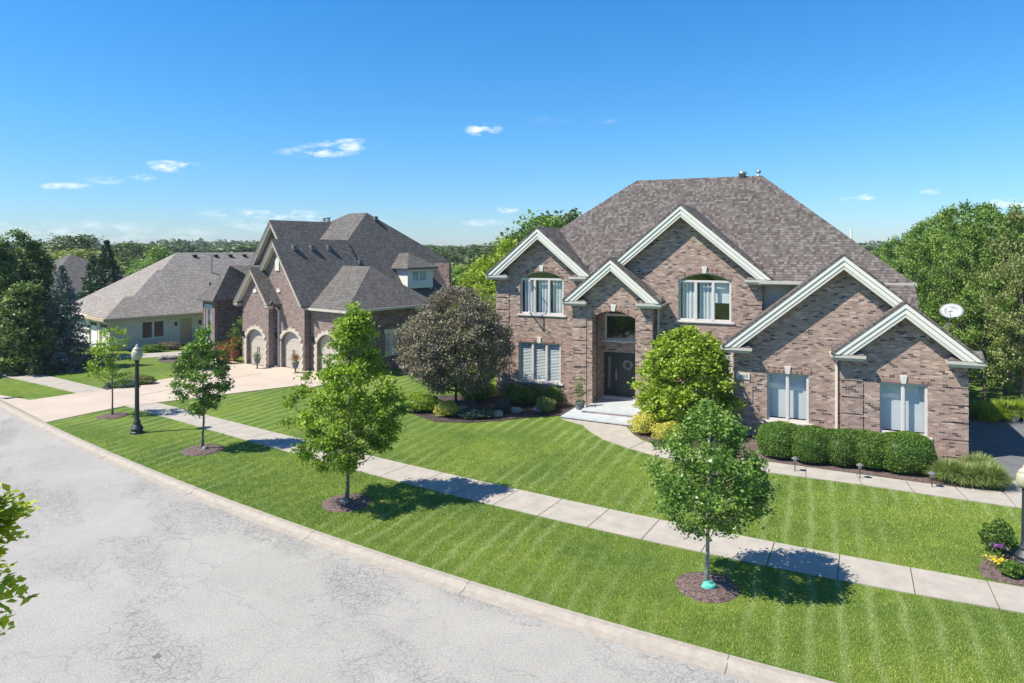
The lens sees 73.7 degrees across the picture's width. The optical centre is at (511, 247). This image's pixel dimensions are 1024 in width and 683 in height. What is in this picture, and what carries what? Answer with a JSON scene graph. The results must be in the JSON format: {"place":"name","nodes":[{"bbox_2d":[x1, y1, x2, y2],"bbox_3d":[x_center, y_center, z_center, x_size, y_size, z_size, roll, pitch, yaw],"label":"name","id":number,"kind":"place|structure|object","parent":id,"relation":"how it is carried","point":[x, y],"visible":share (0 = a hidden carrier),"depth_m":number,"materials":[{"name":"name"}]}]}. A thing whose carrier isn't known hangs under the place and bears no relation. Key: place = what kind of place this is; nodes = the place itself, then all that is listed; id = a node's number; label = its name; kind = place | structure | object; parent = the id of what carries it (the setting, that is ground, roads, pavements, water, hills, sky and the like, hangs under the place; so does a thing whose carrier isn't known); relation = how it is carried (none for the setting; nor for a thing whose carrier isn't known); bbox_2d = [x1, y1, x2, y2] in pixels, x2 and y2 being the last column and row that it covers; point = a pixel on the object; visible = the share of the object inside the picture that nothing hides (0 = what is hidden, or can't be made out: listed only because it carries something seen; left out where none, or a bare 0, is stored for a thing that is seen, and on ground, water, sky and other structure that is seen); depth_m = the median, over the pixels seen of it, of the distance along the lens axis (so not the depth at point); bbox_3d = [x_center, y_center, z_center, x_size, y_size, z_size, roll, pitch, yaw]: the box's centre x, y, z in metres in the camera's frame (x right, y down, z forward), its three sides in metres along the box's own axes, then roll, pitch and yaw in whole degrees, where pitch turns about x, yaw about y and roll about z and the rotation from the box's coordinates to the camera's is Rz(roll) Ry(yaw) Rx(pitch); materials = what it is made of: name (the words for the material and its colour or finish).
{"place":"outdoors","nodes":[
{"label":"outdoors","id":0,"kind":"place"},
{"bbox_2d":[113,351,181,358],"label":"neighbour path","id":1,"kind":"structure","parent":0,"point":[150,355],"depth_m":46.66,"materials":[{"name":"concrete"}]},
{"bbox_2d":[71,252,254,350],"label":"house","id":2,"kind":"structure","parent":0,"point":[156,303],"depth_m":52.38,"materials":[{"name":"white paint"}]},
{"bbox_2d":[139,320,166,340],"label":"window","id":3,"kind":"structure","parent":2,"relation":"in","point":[155,329],"depth_m":50.42,"materials":[{"name":"white paint"}]},
{"bbox_2d":[182,320,189,342],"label":"door","id":4,"kind":"structure","parent":2,"relation":"in","point":[185,323],"depth_m":52.15,"materials":[{"name":"grey glass"}]},
{"bbox_2d":[0,359,326,422],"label":"driveway","id":5,"kind":"structure","parent":0,"point":[266,378],"depth_m":34.13,"materials":[{"name":"concrete"}]},
{"bbox_2d":[226,334,242,361],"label":"potted plant","id":6,"kind":"object","parent":5,"relation":"on","point":[236,354],"visible":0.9,"depth_m":43.70,"materials":[{"name":"green plant"}]},
{"bbox_2d":[197,213,450,376],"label":"brick house","id":7,"kind":"structure","parent":0,"point":[292,288],"depth_m":42.57,"materials":[{"name":"brown brick"}]},
{"bbox_2d":[250,329,263,365],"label":"garage door","id":8,"kind":"structure","parent":7,"relation":"in","point":[256,339],"depth_m":42.73,"materials":[{"name":"white metal"}]},
{"bbox_2d":[285,332,300,368],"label":"garage door","id":9,"kind":"structure","parent":7,"relation":"in","point":[292,343],"depth_m":41.45,"materials":[{"name":"white metal"}]},
{"bbox_2d":[320,335,337,370],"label":"garage door","id":10,"kind":"structure","parent":7,"relation":"in","point":[326,337],"depth_m":40.13,"materials":[{"name":"white metal"}]},
{"bbox_2d":[384,328,399,356],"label":"window","id":11,"kind":"structure","parent":7,"relation":"in","point":[389,332],"depth_m":41.20,"materials":[{"name":"white glass"}]},
{"bbox_2d":[0,410,753,682],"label":"road","id":12,"kind":"structure","parent":0,"point":[128,575],"depth_m":13.90,"materials":[{"name":"asphalt"}]},
{"bbox_2d":[0,400,835,682],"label":"kerb","id":13,"kind":"structure","parent":12,"relation":"on","point":[717,661],"depth_m":14.76,"materials":[{"name":"concrete"}]},
{"bbox_2d":[0,280,1023,682],"bbox_3d":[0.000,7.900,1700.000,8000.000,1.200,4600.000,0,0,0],"label":"ground","id":14,"kind":"structure","parent":0,"point":[262,408],"depth_m":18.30,"materials":[{"name":"plant"}]},
{"bbox_2d":[0,238,32,365],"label":"evergreen tree","id":15,"kind":"object","parent":14,"relation":"on","point":[9,268],"visible":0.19,"depth_m":41.48,"materials":[{"name":"green plant"}]},
{"bbox_2d":[0,478,40,635],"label":"maple tree","id":16,"kind":"object","parent":14,"relation":"on","point":[14,512],"visible":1,"depth_m":7.47,"materials":[{"name":"green plant"}]},
{"bbox_2d":[0,228,64,362],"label":"evergreen tree","id":17,"kind":"object","parent":14,"relation":"on","point":[20,235],"visible":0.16,"depth_m":43.30,"materials":[{"name":"green plant"}]},
{"bbox_2d":[0,279,69,376],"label":"evergreen tree","id":18,"kind":"object","parent":14,"relation":"on","point":[15,300],"visible":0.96,"depth_m":39.37,"materials":[{"name":"green plant"}]},
{"bbox_2d":[14,239,76,351],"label":"evergreen tree","id":19,"kind":"object","parent":14,"relation":"on","point":[36,245],"visible":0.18,"depth_m":44.26,"materials":[{"name":"green plant"}]},
{"bbox_2d":[0,254,126,303],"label":"house","id":20,"kind":"structure","parent":14,"relation":"on","point":[75,267],"depth_m":73.52,"materials":[{"name":"beige brick"}]},
{"bbox_2d":[22,265,108,373],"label":"blue spruce","id":21,"kind":"object","parent":14,"relation":"on","point":[72,330],"visible":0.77,"depth_m":40.86,"materials":[{"name":"green plant"}]},
{"bbox_2d":[34,232,126,272],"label":"tree","id":22,"kind":"object","parent":14,"relation":"on","point":[72,243],"visible":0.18,"depth_m":108.78,"materials":[{"name":"green plant"}]},
{"bbox_2d":[67,254,102,317],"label":"spruce","id":23,"kind":"object","parent":14,"relation":"on","point":[92,263],"visible":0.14,"depth_m":68.63,"materials":[{"name":"green plant"}]},
{"bbox_2d":[46,244,133,273],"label":"tree","id":24,"kind":"object","parent":14,"relation":"on","point":[85,255],"visible":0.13,"depth_m":93.45,"materials":[{"name":"green plant"}]},
{"bbox_2d":[81,239,122,294],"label":"spruce","id":25,"kind":"object","parent":14,"relation":"on","point":[104,260],"visible":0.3,"depth_m":65.58,"materials":[{"name":"green plant"}]},
{"bbox_2d":[84,325,139,414],"bbox_3d":[-17.462,5.307,29.654,2.104,3.988,1.917,0,0,0],"label":"sapling","id":26,"kind":"object","parent":14,"relation":"on","point":[97,350],"visible":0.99,"depth_m":29.60,"materials":[{"name":"plant"}]},
{"bbox_2d":[106,240,161,270],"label":"tree","id":27,"kind":"object","parent":14,"relation":"on","point":[118,247],"visible":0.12,"depth_m":118.57,"materials":[{"name":"green plant"}]},
{"bbox_2d":[130,344,143,434],"bbox_3d":[-14.797,5.550,26.951,0.480,3.500,0.480,0,0,0],"label":"lamp post","id":28,"kind":"object","parent":14,"relation":"on","point":[137,427],"visible":1,"depth_m":26.88,"materials":[{"name":"metal"}]},
{"bbox_2d":[114,242,166,271],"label":"tree","id":29,"kind":"object","parent":14,"relation":"on","point":[139,249],"visible":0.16,"depth_m":113.43,"materials":[{"name":"green plant"}]},
{"bbox_2d":[124,244,172,274],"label":"tree","id":30,"kind":"object","parent":14,"relation":"on","point":[158,253],"visible":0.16,"depth_m":87.13,"materials":[{"name":"green plant"}]},
{"bbox_2d":[166,324,234,448],"bbox_3d":[-11.143,5.030,24.618,2.224,4.545,2.101,0,0,0],"label":"maple tree","id":31,"kind":"object","parent":14,"relation":"on","point":[191,372],"visible":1,"depth_m":24.49,"materials":[{"name":"green plant"}]},
{"bbox_2d":[180,444,224,455],"bbox_3d":[-11.156,7.275,24.692,1.477,0.090,1.467,0,0,0],"label":"mulch ring","id":32,"kind":"object","parent":14,"relation":"on","point":[196,450],"visible":0.94,"depth_m":24.43,"materials":[{"name":"wood"}]},
{"bbox_2d":[209,244,256,251],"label":"tree","id":33,"kind":"object","parent":14,"relation":"on","point":[245,248],"visible":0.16,"depth_m":171.39,"materials":[{"name":"green plant"}]},
{"bbox_2d":[277,300,412,500],"bbox_3d":[-4.722,4.395,19.477,3.633,5.816,3.454,0,0,0],"label":"maple tree","id":34,"kind":"object","parent":14,"relation":"on","point":[334,442],"visible":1,"depth_m":19.14,"materials":[{"name":"green plant"}]},
{"bbox_2d":[322,493,371,512],"bbox_3d":[-4.738,7.275,19.561,1.451,0.090,1.469,0,0,0],"label":"mulch ring","id":35,"kind":"object","parent":14,"relation":"on","point":[355,503],"visible":0.96,"depth_m":19.35,"materials":[{"name":"wood"}]},
{"bbox_2d":[430,247,468,272],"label":"tree","id":36,"kind":"object","parent":14,"relation":"on","point":[444,253],"visible":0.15,"depth_m":94.68,"materials":[{"name":"green plant"}]},
{"bbox_2d":[10,238,901,247],"bbox_3d":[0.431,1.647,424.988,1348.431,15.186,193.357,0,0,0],"label":"wood","id":37,"kind":"object","parent":14,"relation":"on","point":[200,242],"visible":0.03,"depth_m":346.06,"materials":[{"name":"green plant"}]},
{"bbox_2d":[439,244,478,265],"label":"tree","id":38,"kind":"object","parent":14,"relation":"on","point":[466,248],"visible":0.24,"depth_m":192.83,"materials":[{"name":"green plant"}]},
{"bbox_2d":[451,262,487,302],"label":"tree","id":39,"kind":"object","parent":14,"relation":"on","point":[456,271],"visible":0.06,"depth_m":59.32,"materials":[{"name":"green plant"}]},
{"bbox_2d":[444,287,495,338],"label":"tree","id":40,"kind":"object","parent":14,"relation":"on","point":[481,291],"visible":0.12,"depth_m":43.77,"materials":[{"name":"green plant"}]},
{"bbox_2d":[452,254,496,328],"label":"tree","id":41,"kind":"object","parent":14,"relation":"on","point":[478,263],"visible":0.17,"depth_m":55.27,"materials":[{"name":"green plant"}]},
{"bbox_2d":[463,243,498,269],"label":"tree","id":42,"kind":"object","parent":14,"relation":"on","point":[471,254],"visible":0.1,"depth_m":167.88,"materials":[{"name":"green plant"}]},
{"bbox_2d":[409,394,574,422],"bbox_3d":[-0.943,7.308,31.513,7.380,0.060,6.528,0,0,-34],"label":"mulch bed","id":43,"kind":"object","parent":14,"relation":"on","point":[559,410],"visible":0.53,"depth_m":30.22,"materials":[{"name":"wood"}]},
{"bbox_2d":[397,392,442,411],"bbox_3d":[-4.044,6.838,30.318,2.176,0.808,1.200,0,0,0],"label":"lime shrub","id":44,"kind":"object","parent":43,"relation":"on","point":[418,401],"visible":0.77,"depth_m":30.06,"materials":[{"name":"green plant"}]},
{"bbox_2d":[433,400,461,415],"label":"gold shrub","id":45,"kind":"object","parent":43,"relation":"on","point":[447,407],"visible":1,"depth_m":29.34,"materials":[{"name":"green plant"}]},
{"bbox_2d":[391,283,517,404],"bbox_3d":[-2.658,4.425,30.869,6.013,5.758,5.358,0,0,0],"label":"crabapple tree","id":46,"kind":"object","parent":43,"relation":"on","point":[432,373],"visible":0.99,"depth_m":29.66,"materials":[{"name":"purple plant"}]},
{"bbox_2d":[456,406,493,418],"bbox_3d":[-1.590,7.040,29.246,1.661,0.482,0.978,0,0,0],"label":"juniper","id":47,"kind":"object","parent":43,"relation":"on","point":[474,412],"visible":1,"depth_m":29.01,"materials":[{"name":"plant"}]},
{"bbox_2d":[465,382,490,400],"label":"dark shrub","id":48,"kind":"object","parent":43,"relation":"on","point":[484,394],"visible":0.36,"depth_m":32.17,"materials":[{"name":"green plant"}]},
{"bbox_2d":[493,398,512,411],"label":"blue shrub","id":49,"kind":"object","parent":43,"relation":"on","point":[503,405],"visible":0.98,"depth_m":30.21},
{"bbox_2d":[500,384,528,405],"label":"green shrub","id":50,"kind":"object","parent":43,"relation":"on","point":[514,394],"visible":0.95,"depth_m":31.39,"materials":[{"name":"green plant"}]},
{"bbox_2d":[523,383,542,403],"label":"green shrub","id":51,"kind":"object","parent":43,"relation":"on","point":[532,393],"visible":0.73,"depth_m":31.55,"materials":[{"name":"green plant"}]},
{"bbox_2d":[535,396,556,412],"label":"flowering shrub","id":52,"kind":"object","parent":43,"relation":"on","point":[546,404],"visible":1,"depth_m":30.02,"materials":[{"name":"green plant"}]},
{"bbox_2d":[538,386,564,405],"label":"green shrub","id":53,"kind":"object","parent":43,"relation":"on","point":[553,393],"visible":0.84,"depth_m":31.20,"materials":[{"name":"green plant"}]},
{"bbox_2d":[468,235,520,313],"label":"tree","id":54,"kind":"object","parent":14,"relation":"on","point":[511,244],"visible":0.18,"depth_m":51.43,"materials":[{"name":"green plant"}]},
{"bbox_2d":[465,231,529,295],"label":"tree","id":55,"kind":"object","parent":14,"relation":"on","point":[491,250],"visible":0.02,"depth_m":60.61,"materials":[{"name":"green plant"}]},
{"bbox_2d":[493,209,566,291],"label":"tree","id":56,"kind":"object","parent":14,"relation":"on","point":[535,221],"visible":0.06,"depth_m":57.52,"materials":[{"name":"green plant"}]},
{"bbox_2d":[489,208,581,251],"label":"tree","id":57,"kind":"object","parent":14,"relation":"on","point":[570,214],"visible":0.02,"depth_m":62.99,"materials":[{"name":"green plant"}]},
{"bbox_2d":[629,419,715,450],"bbox_3d":[6.465,7.309,27.408,4.578,0.060,5.451,0,0,24],"label":"mulch bed","id":58,"kind":"object","parent":14,"relation":"on","point":[647,436],"visible":0.2,"depth_m":26.23,"materials":[{"name":"wood"}]},
{"bbox_2d":[626,411,660,433],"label":"gold shrub","id":59,"kind":"object","parent":58,"relation":"on","point":[644,422],"visible":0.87,"depth_m":26.50,"materials":[{"name":"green plant"}]},
{"bbox_2d":[649,420,682,440],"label":"gold shrub","id":60,"kind":"object","parent":58,"relation":"on","point":[658,428],"visible":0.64,"depth_m":25.53,"materials":[{"name":"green plant"}]},
{"bbox_2d":[626,324,746,433],"bbox_3d":[6.883,5.301,27.342,4.417,4.548,4.942,0,0,0],"label":"magnolia shrub","id":61,"kind":"object","parent":58,"relation":"on","point":[663,361],"visible":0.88,"depth_m":26.39,"materials":[{"name":"green plant"}]},
{"bbox_2d":[674,572,739,602],"bbox_3d":[4.198,7.275,14.694,1.348,0.090,1.350,0,0,0],"label":"mulch ring","id":62,"kind":"object","parent":14,"relation":"on","point":[723,591],"visible":0.94,"depth_m":14.54,"materials":[{"name":"wood"}]},
{"bbox_2d":[640,394,780,580],"bbox_3d":[4.263,5.251,14.633,2.889,4.104,2.854,0,0,0],"label":"pear tree","id":63,"kind":"object","parent":14,"relation":"on","point":[746,496],"visible":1,"depth_m":14.25,"materials":[{"name":"green plant"}]},
{"bbox_2d":[485,170,986,459],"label":"brick house","id":64,"kind":"structure","parent":14,"relation":"on","point":[797,309],"depth_m":29.59,"materials":[{"name":"brick"}]},
{"bbox_2d":[515,337,562,385],"bbox_3d":[1.339,5.387,32.827,2.450,2.235,0.260,0,0,24],"label":"window","id":65,"kind":"structure","parent":64,"relation":"in","point":[531,342],"depth_m":32.89,"materials":[{"name":"white glass"}]},
{"bbox_2d":[517,265,565,316],"bbox_3d":[1.377,2.047,32.637,2.500,2.435,0.799,0,0,24],"label":"window","id":66,"kind":"structure","parent":64,"relation":"in","point":[530,283],"depth_m":32.87,"materials":[{"name":"white glass"}]},
{"bbox_2d":[573,373,588,409],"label":"potted plant","id":67,"kind":"object","parent":64,"relation":"on","point":[579,403],"visible":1,"depth_m":30.34,"materials":[{"name":"green plant"}]},
{"bbox_2d":[603,311,634,342],"bbox_3d":[5.261,3.638,32.260,2.090,1.635,0.180,0,0,24],"label":"window","id":68,"kind":"structure","parent":64,"relation":"in","point":[607,314],"depth_m":32.42,"materials":[{"name":"white glass"}]},
{"bbox_2d":[615,354,634,396],"bbox_3d":[5.462,6.015,32.180,1.300,1.970,0.164,0,0,24],"label":"door","id":69,"kind":"structure","parent":64,"relation":"in","point":[622,375],"depth_m":32.28,"materials":[{"name":"paint"}]},
{"bbox_2d":[675,267,734,324],"bbox_3d":[8.409,2.037,29.776,2.510,2.455,0.370,0,0,24],"label":"window","id":70,"kind":"structure","parent":64,"relation":"in","point":[712,292],"depth_m":29.86,"materials":[{"name":"clear glass"}]},
{"bbox_2d":[763,366,812,425],"bbox_3d":[10.566,5.607,26.172,1.750,2.195,0.410,0,0,24],"label":"window","id":71,"kind":"structure","parent":64,"relation":"in","point":[787,387],"depth_m":26.24,"materials":[{"name":"clear glass"}]},
{"bbox_2d":[877,375,932,440],"bbox_3d":[13.917,5.607,24.315,1.760,2.195,0.410,0,0,24],"label":"window","id":72,"kind":"structure","parent":64,"relation":"in","point":[903,399],"depth_m":24.38,"materials":[{"name":"clear glass"}]},
{"bbox_2d":[940,303,963,331],"bbox_3d":[17.800,3.114,27.951,0.628,1.671,1.104,0,0,-39],"label":"satellite dish","id":73,"kind":"object","parent":64,"relation":"on","point":[949,311],"visible":0.89,"depth_m":27.98,"materials":[{"name":"white metal"}]},
{"bbox_2d":[561,418,1021,508],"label":"front walk","id":74,"kind":"structure","parent":14,"relation":"on","point":[623,436],"depth_m":21.55,"materials":[{"name":"concrete"}]},
{"bbox_2d":[700,435,1011,491],"bbox_3d":[11.340,7.310,23.884,9.993,0.060,3.508,0,0,26],"label":"mulch bed","id":75,"kind":"object","parent":14,"relation":"on","point":[887,473],"visible":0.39,"depth_m":22.45,"materials":[{"name":"wood"}]},
{"bbox_2d":[756,421,799,458],"bbox_3d":[9.419,6.706,23.922,1.707,1.188,1.506,0,0,0],"label":"boxwood","id":76,"kind":"object","parent":75,"relation":"on","point":[773,438],"visible":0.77,"depth_m":23.49,"materials":[{"name":"green plant"}]},
{"bbox_2d":[790,425,830,463],"bbox_3d":[10.246,6.699,23.394,1.693,1.202,1.490,0,0,0],"label":"boxwood","id":77,"kind":"object","parent":75,"relation":"on","point":[809,445],"visible":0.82,"depth_m":22.87,"materials":[{"name":"green plant"}]},
{"bbox_2d":[825,428,860,466],"bbox_3d":[11.258,6.693,23.081,1.655,1.213,1.456,0,0,0],"label":"boxwood","id":78,"kind":"object","parent":75,"relation":"on","point":[841,446],"visible":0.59,"depth_m":22.58,"materials":[{"name":"green plant"}]},
{"bbox_2d":[853,429,886,468],"bbox_3d":[11.985,6.699,22.789,1.691,1.203,1.481,0,0,0],"label":"boxwood","id":79,"kind":"object","parent":75,"relation":"on","point":[869,453],"visible":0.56,"depth_m":22.28,"materials":[{"name":"green plant"}]},
{"bbox_2d":[881,431,937,474],"bbox_3d":[12.869,6.649,22.296,1.817,1.302,1.481,0,0,0],"label":"boxwood","id":80,"kind":"object","parent":75,"relation":"on","point":[908,452],"visible":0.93,"depth_m":21.80,"materials":[{"name":"green plant"}]},
{"bbox_2d":[879,232,946,312],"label":"tree","id":81,"kind":"object","parent":14,"relation":"on","point":[886,247],"visible":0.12,"depth_m":44.20,"materials":[{"name":"green plant"}]},
{"bbox_2d":[887,229,962,304],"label":"tree","id":82,"kind":"object","parent":14,"relation":"on","point":[904,236],"visible":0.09,"depth_m":50.10,"materials":[{"name":"green plant"}]},
{"bbox_2d":[889,216,982,320],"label":"tree","id":83,"kind":"object","parent":14,"relation":"on","point":[926,260],"visible":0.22,"depth_m":40.02,"materials":[{"name":"green plant"}]},
{"bbox_2d":[915,205,992,318],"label":"tree","id":84,"kind":"object","parent":14,"relation":"on","point":[942,230],"visible":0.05,"depth_m":48.14,"materials":[{"name":"green plant"}]},
{"bbox_2d":[913,249,999,372],"bbox_3d":[21.756,3.652,34.195,3.428,7.311,4.281,0,0,-3],"label":"tree","id":85,"kind":"object","parent":14,"relation":"on","point":[959,266],"visible":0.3,"depth_m":33.76,"materials":[{"name":"green plant"}]},
{"bbox_2d":[896,199,1019,382],"bbox_3d":[24.601,2.324,37.064,5.887,9.967,5.509,0,0,-23],"label":"tree","id":86,"kind":"object","parent":14,"relation":"on","point":[970,237],"visible":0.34,"depth_m":36.61,"materials":[{"name":"green plant"}]},
{"bbox_2d":[942,210,1023,394],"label":"tree","id":87,"kind":"object","parent":14,"relation":"on","point":[1001,222],"visible":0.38,"depth_m":33.73,"materials":[{"name":"green plant"}]},
{"bbox_2d":[944,270,1023,405],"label":"tree","id":88,"kind":"object","parent":14,"relation":"on","point":[969,293],"visible":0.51,"depth_m":31.16,"materials":[{"name":"green plant"}]},
{"bbox_2d":[944,200,1023,335],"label":"tree","id":89,"kind":"object","parent":14,"relation":"on","point":[989,206],"visible":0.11,"depth_m":45.90,"materials":[{"name":"green plant"}]},
{"bbox_2d":[959,208,1023,355],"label":"tree","id":90,"kind":"object","parent":14,"relation":"on","point":[1013,217],"visible":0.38,"depth_m":33.00,"materials":[{"name":"green plant"}]},
{"bbox_2d":[968,397,1017,421],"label":"tall grass","id":91,"kind":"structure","parent":14,"relation":"on","point":[990,412],"depth_m":28.64,"materials":[{"name":"green plant"}]},
{"bbox_2d":[976,253,1023,401],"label":"tree","id":92,"kind":"object","parent":14,"relation":"on","point":[1016,284],"visible":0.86,"depth_m":30.33,"materials":[{"name":"green plant"}]},
{"bbox_2d":[978,549,1023,585],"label":"mulch bed","id":93,"kind":"object","parent":14,"relation":"on","point":[991,572],"visible":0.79,"depth_m":15.37,"materials":[{"name":"wood"}]},
{"bbox_2d":[977,517,1019,551],"bbox_3d":[11.673,6.895,16.438,0.851,0.749,0.801,0,0,0],"label":"green shrub","id":94,"kind":"object","parent":93,"relation":"on","point":[997,530],"visible":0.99,"depth_m":16.27,"materials":[{"name":"green plant"}]},
{"bbox_2d":[998,559,1023,578],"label":"ground plant","id":95,"kind":"object","parent":93,"relation":"on","point":[1013,569],"visible":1,"depth_m":15.06,"materials":[{"name":"green plant"}]},
{"bbox_2d":[1014,465,1023,564],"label":"lamp post","id":96,"kind":"object","parent":93,"relation":"on","point":[1019,555],"visible":1,"depth_m":15.80,"materials":[{"name":"paint"}]},
{"bbox_2d":[991,397,1023,420],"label":"tall grass","id":97,"kind":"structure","parent":14,"relation":"on","point":[1017,406],"depth_m":28.83,"materials":[{"name":"green plant"}]},
{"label":"mulch bed","id":98,"kind":"structure","parent":14,"relation":"on","visible":0},
{"bbox_2d":[125,374,157,384],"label":"groundcover","id":99,"kind":"object","parent":98,"relation":"on","point":[144,379],"visible":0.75,"depth_m":36.41,"materials":[{"name":"green plant"}]},
{"bbox_2d":[0,0,1023,247],"label":"sky","id":100,"kind":"structure","parent":0,"point":[444,122],"materials":[{"name":"blue"}]},
{"bbox_2d":[2,372,1023,612],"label":"sidewalk","id":101,"kind":"structure","parent":0,"point":[927,583],"depth_m":17.66,"materials":[{"name":"concrete"}]},
{"bbox_2d":[922,456,969,483],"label":"ornamental grass","id":102,"kind":"object","parent":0,"point":[942,469],"depth_m":21.15,"materials":[{"name":"plant"}]},
{"bbox_2d":[943,458,998,488],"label":"ornamental grass","id":103,"kind":"object","parent":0,"point":[972,472],"depth_m":20.80,"materials":[{"name":"plant"}]},
{"bbox_2d":[954,451,1009,474],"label":"ornamental grass","id":104,"kind":"object","parent":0,"point":[974,457],"depth_m":21.93,"materials":[{"name":"plant"}]},
{"bbox_2d":[964,458,1016,488],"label":"ornamental grass","id":105,"kind":"object","parent":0,"point":[995,475],"depth_m":20.64,"materials":[{"name":"plant"}]},
{"bbox_2d":[968,415,1023,478],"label":"side driveway","id":106,"kind":"structure","parent":0,"point":[1002,441],"depth_m":25.68,"materials":[{"name":"concrete"}]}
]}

